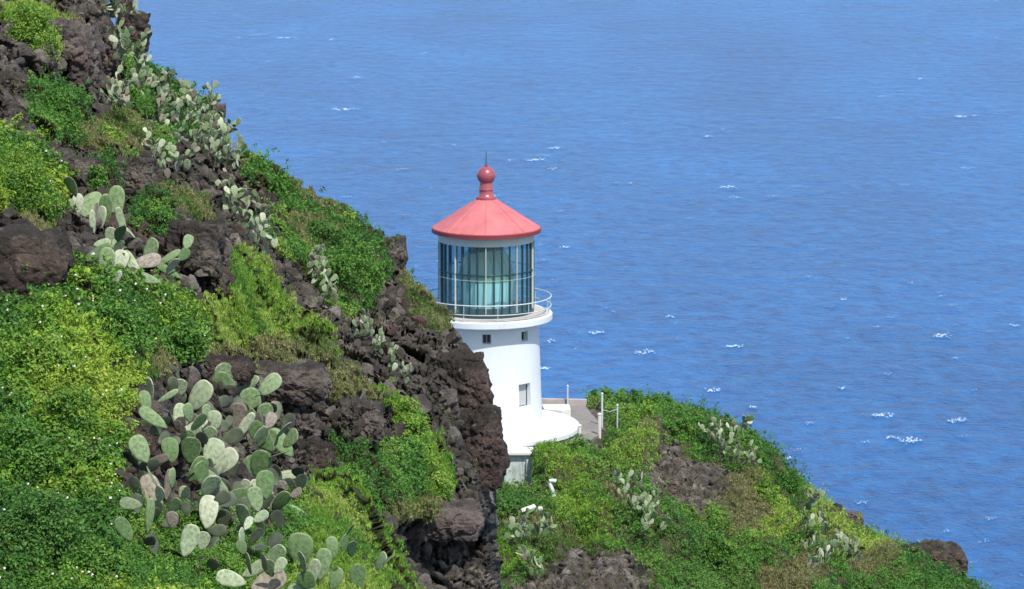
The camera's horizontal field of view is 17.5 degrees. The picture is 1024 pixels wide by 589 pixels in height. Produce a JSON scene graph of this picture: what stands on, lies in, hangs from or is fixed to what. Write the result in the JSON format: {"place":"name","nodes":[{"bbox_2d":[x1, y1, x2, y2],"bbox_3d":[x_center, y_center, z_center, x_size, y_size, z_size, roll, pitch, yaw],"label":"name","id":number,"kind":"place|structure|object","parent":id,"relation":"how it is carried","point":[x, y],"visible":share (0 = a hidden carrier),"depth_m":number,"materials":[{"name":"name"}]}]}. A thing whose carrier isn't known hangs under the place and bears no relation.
{"place":"outdoors","nodes":[
{"label":"outdoors","id":0,"kind":"place"},
{"bbox_2d":[0,0,503,588],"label":"hillside","id":1,"kind":"structure","parent":0,"point":[488,550],"depth_m":64.85,"materials":[{"name":"plant"}]},
{"bbox_2d":[4,0,61,63],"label":"shrub","id":2,"kind":"object","parent":1,"relation":"on","point":[38,22],"visible":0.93,"depth_m":71.06,"materials":[{"name":"green plant"}]},
{"bbox_2d":[0,409,66,488],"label":"shrub","id":3,"kind":"object","parent":1,"relation":"on","point":[31,462],"visible":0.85,"depth_m":40.76,"materials":[{"name":"green plant"}]},
{"bbox_2d":[0,130,71,227],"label":"shrub","id":4,"kind":"object","parent":1,"relation":"on","point":[29,183],"visible":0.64,"depth_m":51.89,"materials":[{"name":"green plant"}]},
{"bbox_2d":[0,223,74,296],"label":"rock outcrop","id":5,"kind":"object","parent":1,"relation":"on","point":[49,252],"visible":0.75,"depth_m":47.73,"materials":[{"name":"stone"}]},
{"bbox_2d":[1,330,78,385],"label":"shrub","id":6,"kind":"object","parent":1,"relation":"on","point":[29,351],"visible":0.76,"depth_m":44.17,"materials":[{"name":"green plant"}]},
{"bbox_2d":[0,485,97,567],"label":"shrub","id":7,"kind":"object","parent":1,"relation":"on","point":[50,520],"visible":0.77,"depth_m":38.37,"materials":[{"name":"green plant"}]},
{"bbox_2d":[34,81,88,145],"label":"shrub","id":8,"kind":"object","parent":1,"relation":"on","point":[55,96],"visible":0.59,"depth_m":65.28,"materials":[{"name":"green plant"}]},
{"bbox_2d":[28,379,108,439],"bbox_3d":[-5.644,1.644,42.247,1.022,1.150,0.949,0,10,0],"label":"shrub","id":9,"kind":"object","parent":1,"relation":"on","point":[76,407],"visible":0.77,"depth_m":42.03,"materials":[{"name":"green plant"}]},
{"bbox_2d":[47,17,105,86],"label":"rock outcrop","id":10,"kind":"object","parent":1,"relation":"on","point":[85,47],"visible":0.48,"depth_m":73.86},
{"bbox_2d":[61,154,105,181],"bbox_3d":[-7.967,-2.248,60.752,1.040,0.682,0.828,0,10,0],"label":"rock outcrop","id":11,"kind":"object","parent":1,"relation":"on","point":[80,163],"visible":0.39,"depth_m":60.46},
{"bbox_2d":[54,536,133,586],"bbox_3d":[-4.830,3.322,38.270,1.044,1.080,1.004,0,10,0],"label":"shrub","id":12,"kind":"object","parent":1,"relation":"on","point":[100,554],"visible":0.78,"depth_m":38.14,"materials":[{"name":"green plant"}]},
{"bbox_2d":[85,165,109,191],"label":"shrub","id":13,"kind":"object","parent":1,"relation":"on","point":[98,176],"visible":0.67,"depth_m":60.02,"materials":[{"name":"green plant"}]},
{"bbox_2d":[0,150,208,588],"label":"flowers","id":14,"kind":"object","parent":1,"relation":"on","point":[120,389],"visible":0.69,"depth_m":43.57,"materials":[{"name":"plant"}]},
{"bbox_2d":[0,111,226,588],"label":"flowering ground cover","id":15,"kind":"object","parent":1,"relation":"on","point":[77,327],"visible":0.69,"depth_m":44.12,"materials":[{"name":"green plant"}]},
{"bbox_2d":[97,121,129,149],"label":"shrub","id":16,"kind":"object","parent":1,"relation":"on","point":[110,130],"visible":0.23,"depth_m":70.96,"materials":[{"name":"green plant"}]},
{"bbox_2d":[96,0,137,16],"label":"prickly pear","id":17,"kind":"object","parent":1,"relation":"on","point":[116,7],"visible":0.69,"depth_m":94.01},
{"bbox_2d":[83,299,157,359],"bbox_3d":[-5.645,0.626,47.181,1.226,1.181,1.262,-7,12,-35],"label":"shrub","id":18,"kind":"object","parent":1,"relation":"on","point":[122,318],"visible":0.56,"depth_m":46.93,"materials":[{"name":"green plant"}]},
{"bbox_2d":[110,0,132,17],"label":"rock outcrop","id":19,"kind":"object","parent":1,"relation":"on","point":[130,8],"visible":0.27,"depth_m":99.98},
{"bbox_2d":[100,63,146,108],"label":"prickly pear","id":20,"kind":"object","parent":1,"relation":"on","point":[114,89],"visible":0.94,"depth_m":82.02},
{"bbox_2d":[115,9,139,24],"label":"prickly pear","id":21,"kind":"object","parent":1,"relation":"on","point":[133,15],"visible":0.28,"depth_m":96.00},
{"bbox_2d":[106,17,150,62],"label":"prickly pear","id":22,"kind":"object","parent":1,"relation":"on","point":[123,40],"visible":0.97,"depth_m":89.67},
{"bbox_2d":[64,176,193,283],"bbox_3d":[-6.153,-1.045,53.411,1.964,1.549,9.938,-2,10,-11],"label":"prickly pear","id":23,"kind":"object","parent":1,"relation":"on","point":[94,205],"visible":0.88,"depth_m":53.04,"materials":[{"name":"plant"}]},
{"bbox_2d":[116,10,151,54],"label":"rock outcrop","id":24,"kind":"object","parent":1,"relation":"on","point":[139,23],"visible":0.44,"depth_m":95.78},
{"bbox_2d":[112,155,157,188],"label":"rock outcrop","id":25,"kind":"object","parent":1,"relation":"on","point":[143,170],"visible":0.5,"depth_m":65.21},
{"bbox_2d":[128,44,164,87],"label":"prickly pear","id":26,"kind":"object","parent":1,"relation":"on","point":[154,79],"visible":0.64,"depth_m":88.59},
{"bbox_2d":[128,194,175,236],"bbox_3d":[-6.363,-1.325,58.581,0.986,0.912,1.111,0,10,0],"label":"shrub","id":27,"kind":"object","parent":1,"relation":"on","point":[159,209],"visible":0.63,"depth_m":58.41,"materials":[{"name":"green plant"}]},
{"bbox_2d":[139,51,174,88],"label":"prickly pear","id":28,"kind":"object","parent":1,"relation":"on","point":[166,75],"visible":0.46,"depth_m":93.11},
{"bbox_2d":[141,127,196,178],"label":"prickly pear","id":29,"kind":"object","parent":1,"relation":"on","point":[156,149],"visible":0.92,"depth_m":68.89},
{"bbox_2d":[146,81,192,122],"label":"prickly pear","id":30,"kind":"object","parent":1,"relation":"on","point":[160,94],"visible":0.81,"depth_m":88.08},
{"bbox_2d":[159,78,205,111],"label":"prickly pear","id":31,"kind":"object","parent":1,"relation":"on","point":[170,98],"visible":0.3,"depth_m":93.20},
{"bbox_2d":[162,117,203,157],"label":"prickly pear","id":32,"kind":"object","parent":1,"relation":"on","point":[194,146],"visible":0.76,"depth_m":83.24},
{"bbox_2d":[154,312,213,368],"bbox_3d":[-5.027,0.754,49.817,1.078,0.942,0.992,4,10,25],"label":"shrub","id":33,"kind":"object","parent":1,"relation":"on","point":[183,327],"visible":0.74,"depth_m":49.68,"materials":[{"name":"green plant"}]},
{"bbox_2d":[154,89,219,135],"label":"prickly pear","id":34,"kind":"object","parent":1,"relation":"on","point":[187,99],"visible":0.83,"depth_m":91.76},
{"bbox_2d":[164,219,221,253],"bbox_3d":[-5.447,-0.587,56.407,1.038,1.370,1.124,0,10,0],"label":"rock outcrop","id":35,"kind":"object","parent":1,"relation":"on","point":[173,238],"visible":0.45,"depth_m":55.98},
{"bbox_2d":[182,222,225,284],"bbox_3d":[-5.229,-0.563,56.283,0.749,1.280,1.003,0,10,0],"label":"rock outcrop","id":36,"kind":"object","parent":1,"relation":"on","point":[207,247],"visible":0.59,"depth_m":55.83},
{"bbox_2d":[190,81,223,128],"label":"prickly pear","id":37,"kind":"object","parent":1,"relation":"on","point":[204,108],"visible":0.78,"depth_m":101.06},
{"bbox_2d":[114,362,312,570],"bbox_3d":[-3.796,2.378,45.913,2.623,2.855,14.716,0,10,0],"label":"prickly pear","id":38,"kind":"object","parent":1,"relation":"on","point":[212,459],"visible":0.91,"depth_m":43.36,"materials":[{"name":"plant"}]},
{"bbox_2d":[195,133,236,177],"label":"prickly pear","id":39,"kind":"object","parent":1,"relation":"on","point":[204,141],"visible":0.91,"depth_m":89.02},
{"bbox_2d":[210,103,225,136],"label":"rock outcrop","id":40,"kind":"object","parent":1,"relation":"on","point":[220,107],"visible":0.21,"depth_m":108.39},
{"bbox_2d":[21,38,432,588],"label":"green ground cover","id":41,"kind":"object","parent":1,"relation":"on","point":[145,562],"visible":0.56,"depth_m":59.77,"materials":[{"name":"green plant"}]},
{"bbox_2d":[208,117,246,168],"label":"prickly pear","id":42,"kind":"object","parent":1,"relation":"on","point":[226,129],"visible":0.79,"depth_m":95.91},
{"bbox_2d":[0,0,457,588],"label":"bright ground cover","id":43,"kind":"object","parent":1,"relation":"on","point":[332,492],"visible":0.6,"depth_m":54.72,"materials":[{"name":"green plant"}]},
{"bbox_2d":[202,353,255,386],"bbox_3d":[-4.564,1.177,51.389,1.203,0.485,0.946,0,10,0],"label":"rock outcrop","id":44,"kind":"object","parent":1,"relation":"on","point":[243,369],"visible":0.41,"depth_m":51.08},
{"bbox_2d":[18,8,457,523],"bbox_3d":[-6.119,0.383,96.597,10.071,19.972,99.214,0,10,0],"label":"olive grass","id":45,"kind":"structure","parent":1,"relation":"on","point":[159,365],"depth_m":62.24,"materials":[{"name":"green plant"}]},
{"bbox_2d":[0,0,481,588],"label":"dry tufts","id":46,"kind":"object","parent":1,"relation":"on","point":[298,292],"visible":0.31,"depth_m":66.73,"materials":[{"name":"green plant"}]},
{"bbox_2d":[0,0,487,588],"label":"rock rubble","id":47,"kind":"object","parent":1,"relation":"on","point":[22,54],"visible":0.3,"depth_m":65.94,"materials":[{"name":"stone"}]},
{"bbox_2d":[215,178,273,218],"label":"prickly pear","id":48,"kind":"object","parent":1,"relation":"on","point":[234,190],"visible":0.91,"depth_m":79.01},
{"bbox_2d":[233,196,278,252],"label":"prickly pear","id":49,"kind":"object","parent":1,"relation":"on","point":[249,220],"visible":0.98,"depth_m":68.25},
{"bbox_2d":[245,155,273,173],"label":"shrub","id":50,"kind":"object","parent":1,"relation":"on","point":[265,168],"visible":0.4,"depth_m":100.40,"materials":[{"name":"green plant"}]},
{"bbox_2d":[246,192,277,213],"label":"rock outcrop","id":51,"kind":"object","parent":1,"relation":"on","point":[272,197],"visible":0.25,"depth_m":86.46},
{"bbox_2d":[267,167,297,200],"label":"shrub","id":52,"kind":"object","parent":1,"relation":"on","point":[284,182],"visible":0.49,"depth_m":93.06,"materials":[{"name":"green plant"}]},
{"bbox_2d":[255,358,332,405],"bbox_3d":[-3.677,1.451,54.548,1.486,0.720,1.197,0,10,0],"label":"rock outcrop","id":53,"kind":"object","parent":1,"relation":"on","point":[306,382],"visible":0.66,"depth_m":54.08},
{"bbox_2d":[284,407,321,440],"bbox_3d":[-3.445,2.156,54.393,0.660,0.630,0.534,0,10,0],"label":"rock outcrop","id":54,"kind":"object","parent":1,"relation":"on","point":[306,424],"visible":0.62,"depth_m":54.23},
{"bbox_2d":[216,510,394,588],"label":"prickly pear","id":55,"kind":"object","parent":1,"relation":"on","point":[273,575],"visible":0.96,"depth_m":39.59,"materials":[{"name":"plant"}]},
{"bbox_2d":[298,436,335,468],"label":"rock outcrop","id":56,"kind":"object","parent":1,"relation":"on","point":[320,454],"visible":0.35,"depth_m":53.74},
{"bbox_2d":[307,244,337,301],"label":"prickly pear","id":57,"kind":"object","parent":1,"relation":"on","point":[315,254],"visible":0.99,"depth_m":77.22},
{"bbox_2d":[298,215,350,257],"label":"shrub","id":58,"kind":"object","parent":1,"relation":"on","point":[318,230],"visible":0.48,"depth_m":86.68,"materials":[{"name":"green plant"}]},
{"bbox_2d":[339,210,359,231],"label":"shrub","id":59,"kind":"object","parent":1,"relation":"on","point":[351,215],"visible":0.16,"depth_m":102.51,"materials":[{"name":"green plant"}]},
{"bbox_2d":[326,234,387,311],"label":"shrub","id":60,"kind":"object","parent":1,"relation":"on","point":[342,263],"visible":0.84,"depth_m":78.48,"materials":[{"name":"green plant"}]},
{"bbox_2d":[338,461,377,497],"bbox_3d":[-2.539,3.145,52.701,0.807,1.029,0.683,7,12,36],"label":"shrub","id":61,"kind":"object","parent":1,"relation":"on","point":[354,468],"visible":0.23,"depth_m":52.57,"materials":[{"name":"green plant"}]},
{"bbox_2d":[336,395,386,445],"bbox_3d":[-2.635,2.199,57.621,0.951,0.898,0.822,0,10,0],"label":"rock outcrop","id":62,"kind":"object","parent":1,"relation":"on","point":[370,412],"visible":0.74,"depth_m":57.32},
{"bbox_2d":[352,308,387,349],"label":"prickly pear","id":63,"kind":"object","parent":1,"relation":"on","point":[366,322],"visible":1,"depth_m":67.75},
{"bbox_2d":[373,338,413,383],"bbox_3d":[-2.296,1.279,65.212,0.469,0.691,2.064,-3,10,-17],"label":"prickly pear","id":64,"kind":"object","parent":1,"relation":"on","point":[392,352],"visible":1,"depth_m":64.96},
{"bbox_2d":[383,235,408,270],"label":"rock outcrop","id":65,"kind":"object","parent":1,"relation":"on","point":[397,250],"visible":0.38,"depth_m":106.87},
{"bbox_2d":[392,396,432,450],"bbox_3d":[-1.923,2.595,62.111,0.922,1.478,0.915,0,10,0],"label":"shrub","id":66,"kind":"object","parent":1,"relation":"on","point":[404,416],"visible":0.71,"depth_m":61.97,"materials":[{"name":"green plant"}]},
{"bbox_2d":[422,454,454,500],"bbox_3d":[-1.484,3.623,60.611,0.820,1.502,1.057,9,13,44],"label":"shrub","id":67,"kind":"object","parent":1,"relation":"on","point":[442,481],"visible":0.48,"depth_m":60.41,"materials":[{"name":"green plant"}]},
{"bbox_2d":[405,498,484,542],"bbox_3d":[-1.309,4.099,60.519,1.637,0.719,1.372,0,10,0],"label":"rock outcrop","id":68,"kind":"object","parent":1,"relation":"on","point":[462,519],"visible":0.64,"depth_m":59.96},
{"bbox_2d":[436,344,493,409],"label":"rock outcrop","id":69,"kind":"object","parent":1,"relation":"on","point":[465,368],"visible":0.59,"depth_m":70.46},
{"bbox_2d":[460,403,510,491],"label":"rock outcrop","id":70,"kind":"object","parent":1,"relation":"on","point":[484,442],"visible":0.7,"depth_m":70.04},
{"bbox_2d":[109,0,1023,588],"bbox_3d":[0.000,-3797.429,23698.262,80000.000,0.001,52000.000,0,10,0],"label":"sea","id":71,"kind":"structure","parent":0,"point":[809,104],"depth_m":1262.60,"materials":[{"name":"liquid"}]},
{"bbox_2d":[153,5,1023,584],"bbox_3d":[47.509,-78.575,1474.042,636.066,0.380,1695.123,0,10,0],"label":"whitecaps","id":72,"kind":"object","parent":71,"relation":"on","point":[707,237],"visible":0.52,"depth_m":1034.28,"materials":[{"name":"liquid"}]},
{"bbox_2d":[555,406,598,445],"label":"path","id":73,"kind":"structure","parent":0,"point":[585,418],"depth_m":184.48,"materials":[{"name":"concrete"}]},
{"bbox_2d":[542,404,570,415],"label":"concrete slab","id":74,"kind":"structure","parent":73,"relation":"on","point":[565,409],"depth_m":186.22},
{"bbox_2d":[496,396,978,588],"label":"headland","id":75,"kind":"structure","parent":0,"point":[641,569],"depth_m":169.19,"materials":[{"name":"plant"}]},
{"bbox_2d":[428,157,578,464],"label":"lighthouse","id":76,"kind":"object","parent":75,"relation":"on","point":[496,324],"visible":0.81,"depth_m":179.11,"materials":[{"name":"white paint"}]},
{"bbox_2d":[482,335,490,343],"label":"window","id":77,"kind":"structure","parent":76,"relation":"in","point":[485,338],"depth_m":178.58,"materials":[{"name":"grey glass"}]},
{"bbox_2d":[519,383,526,406],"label":"shuttered window","id":78,"kind":"structure","parent":76,"relation":"in","point":[523,387],"depth_m":179.93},
{"bbox_2d":[496,495,526,517],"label":"shrub","id":79,"kind":"object","parent":75,"relation":"on","point":[517,506],"visible":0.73,"depth_m":164.94,"materials":[{"name":"green plant"}]},
{"bbox_2d":[504,447,532,487],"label":"retaining wall","id":80,"kind":"structure","parent":75,"relation":"on","point":[520,460],"depth_m":176.22,"materials":[{"name":"concrete"}]},
{"bbox_2d":[521,504,535,511],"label":"board","id":81,"kind":"object","parent":75,"relation":"on","point":[530,507],"visible":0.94,"depth_m":164.94,"materials":[{"name":"wood"}]},
{"bbox_2d":[502,507,556,574],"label":"prickly pear","id":82,"kind":"object","parent":75,"relation":"on","point":[518,529],"visible":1,"depth_m":157.45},
{"bbox_2d":[548,479,555,497],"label":"vent pipe","id":83,"kind":"object","parent":75,"relation":"on","point":[550,485],"visible":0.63,"depth_m":167.71,"materials":[{"name":"metal"}]},
{"bbox_2d":[541,398,586,405],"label":"kerb wall","id":84,"kind":"structure","parent":75,"relation":"on","point":[577,402],"depth_m":189.64,"materials":[{"name":"concrete"}]},
{"bbox_2d":[562,433,593,453],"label":"shrub","id":85,"kind":"object","parent":75,"relation":"on","point":[573,446],"visible":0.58,"depth_m":175.35,"materials":[{"name":"green plant"}]},
{"bbox_2d":[597,413,601,438],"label":"post","id":86,"kind":"object","parent":75,"relation":"on","point":[599,423],"visible":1,"depth_m":181.15,"materials":[{"name":"concrete"}]},
{"bbox_2d":[590,385,611,402],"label":"shrub","id":87,"kind":"object","parent":75,"relation":"on","point":[606,393],"visible":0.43,"depth_m":192.00,"materials":[{"name":"green plant"}]},
{"bbox_2d":[601,392,602,426],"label":"post","id":88,"kind":"object","parent":75,"relation":"on","point":[602,409],"visible":1,"depth_m":183.48,"materials":[{"name":"metal"}]},
{"bbox_2d":[497,439,727,588],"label":"headland rubble","id":89,"kind":"object","parent":75,"relation":"on","point":[683,491],"visible":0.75,"depth_m":160.11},
{"bbox_2d":[496,452,728,588],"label":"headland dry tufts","id":90,"kind":"object","parent":75,"relation":"on","point":[607,555],"visible":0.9,"depth_m":160.33,"materials":[{"name":"green plant"}]},
{"bbox_2d":[496,416,762,588],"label":"shrubs","id":91,"kind":"object","parent":75,"relation":"on","point":[699,574],"visible":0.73,"depth_m":165.76,"materials":[{"name":"green plant"}]},
{"bbox_2d":[613,388,647,403],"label":"shrub","id":92,"kind":"object","parent":75,"relation":"on","point":[635,397],"visible":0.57,"depth_m":191.38,"materials":[{"name":"green plant"}]},
{"bbox_2d":[618,399,661,429],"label":"shrub","id":93,"kind":"object","parent":75,"relation":"on","point":[636,414],"visible":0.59,"depth_m":181.97,"materials":[{"name":"green plant"}]},
{"bbox_2d":[613,469,671,530],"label":"prickly pear","id":94,"kind":"object","parent":75,"relation":"on","point":[648,515],"visible":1,"depth_m":163.58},
{"bbox_2d":[646,391,676,408],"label":"shrub","id":95,"kind":"object","parent":75,"relation":"on","point":[663,399],"visible":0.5,"depth_m":191.71,"materials":[{"name":"green plant"}]},
{"bbox_2d":[664,411,696,446],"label":"shrub","id":96,"kind":"object","parent":75,"relation":"on","point":[683,421],"visible":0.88,"depth_m":181.13,"materials":[{"name":"green plant"}]},
{"bbox_2d":[684,407,709,424],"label":"shrub","id":97,"kind":"object","parent":75,"relation":"on","point":[697,413],"visible":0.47,"depth_m":186.29,"materials":[{"name":"green plant"}]},
{"bbox_2d":[495,419,900,577],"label":"shrubs","id":98,"kind":"object","parent":75,"relation":"on","point":[568,501],"visible":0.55,"depth_m":171.39,"materials":[{"name":"green plant"}]},
{"bbox_2d":[502,413,903,588],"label":"headland olive grass","id":99,"kind":"structure","parent":75,"relation":"on","point":[549,541],"depth_m":168.68,"materials":[{"name":"green plant"}]},
{"bbox_2d":[698,530,739,574],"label":"shrub","id":100,"kind":"object","parent":75,"relation":"on","point":[730,546],"visible":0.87,"depth_m":164.79,"materials":[{"name":"green plant"}]},
{"bbox_2d":[696,413,753,446],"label":"prickly pear","id":101,"kind":"object","parent":75,"relation":"on","point":[719,436],"visible":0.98,"depth_m":181.16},
{"bbox_2d":[716,413,736,435],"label":"shrub","id":102,"kind":"object","parent":75,"relation":"on","point":[728,419],"visible":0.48,"depth_m":184.46,"materials":[{"name":"green plant"}]},
{"bbox_2d":[714,439,761,464],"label":"prickly pear","id":103,"kind":"object","parent":75,"relation":"on","point":[748,454],"visible":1,"depth_m":178.13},
{"bbox_2d":[496,383,993,588],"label":"headland green cover","id":104,"kind":"object","parent":75,"relation":"on","point":[922,575],"visible":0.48,"depth_m":171.58,"materials":[{"name":"green plant"}]},
{"bbox_2d":[738,429,760,450],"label":"shrub","id":105,"kind":"object","parent":75,"relation":"on","point":[748,437],"visible":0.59,"depth_m":184.72,"materials":[{"name":"green plant"}]},
{"bbox_2d":[756,451,773,477],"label":"shrub","id":106,"kind":"object","parent":75,"relation":"on","point":[764,458],"visible":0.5,"depth_m":183.90,"materials":[{"name":"green plant"}]},
{"bbox_2d":[753,472,780,509],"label":"shrub","id":107,"kind":"object","parent":75,"relation":"on","point":[765,487],"visible":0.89,"depth_m":177.43,"materials":[{"name":"green plant"}]},
{"bbox_2d":[776,467,801,497],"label":"shrub","id":108,"kind":"object","parent":75,"relation":"on","point":[791,483],"visible":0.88,"depth_m":184.10,"materials":[{"name":"green plant"}]},
{"bbox_2d":[801,488,828,556],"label":"prickly pear","id":109,"kind":"object","parent":75,"relation":"on","point":[814,497],"visible":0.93,"depth_m":171.11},
{"bbox_2d":[808,528,864,568],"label":"prickly pear","id":110,"kind":"object","parent":75,"relation":"on","point":[815,560],"visible":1,"depth_m":168.47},
{"bbox_2d":[832,503,842,514],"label":"rock outcrop","id":111,"kind":"object","parent":75,"relation":"on","point":[840,507],"visible":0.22,"depth_m":188.92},
{"bbox_2d":[843,510,864,526],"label":"rock outcrop","id":112,"kind":"object","parent":75,"relation":"on","point":[853,515],"visible":0.59,"depth_m":188.41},
{"bbox_2d":[898,539,967,575],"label":"rock outcrop","id":113,"kind":"object","parent":75,"relation":"on","point":[952,550],"visible":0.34,"depth_m":184.82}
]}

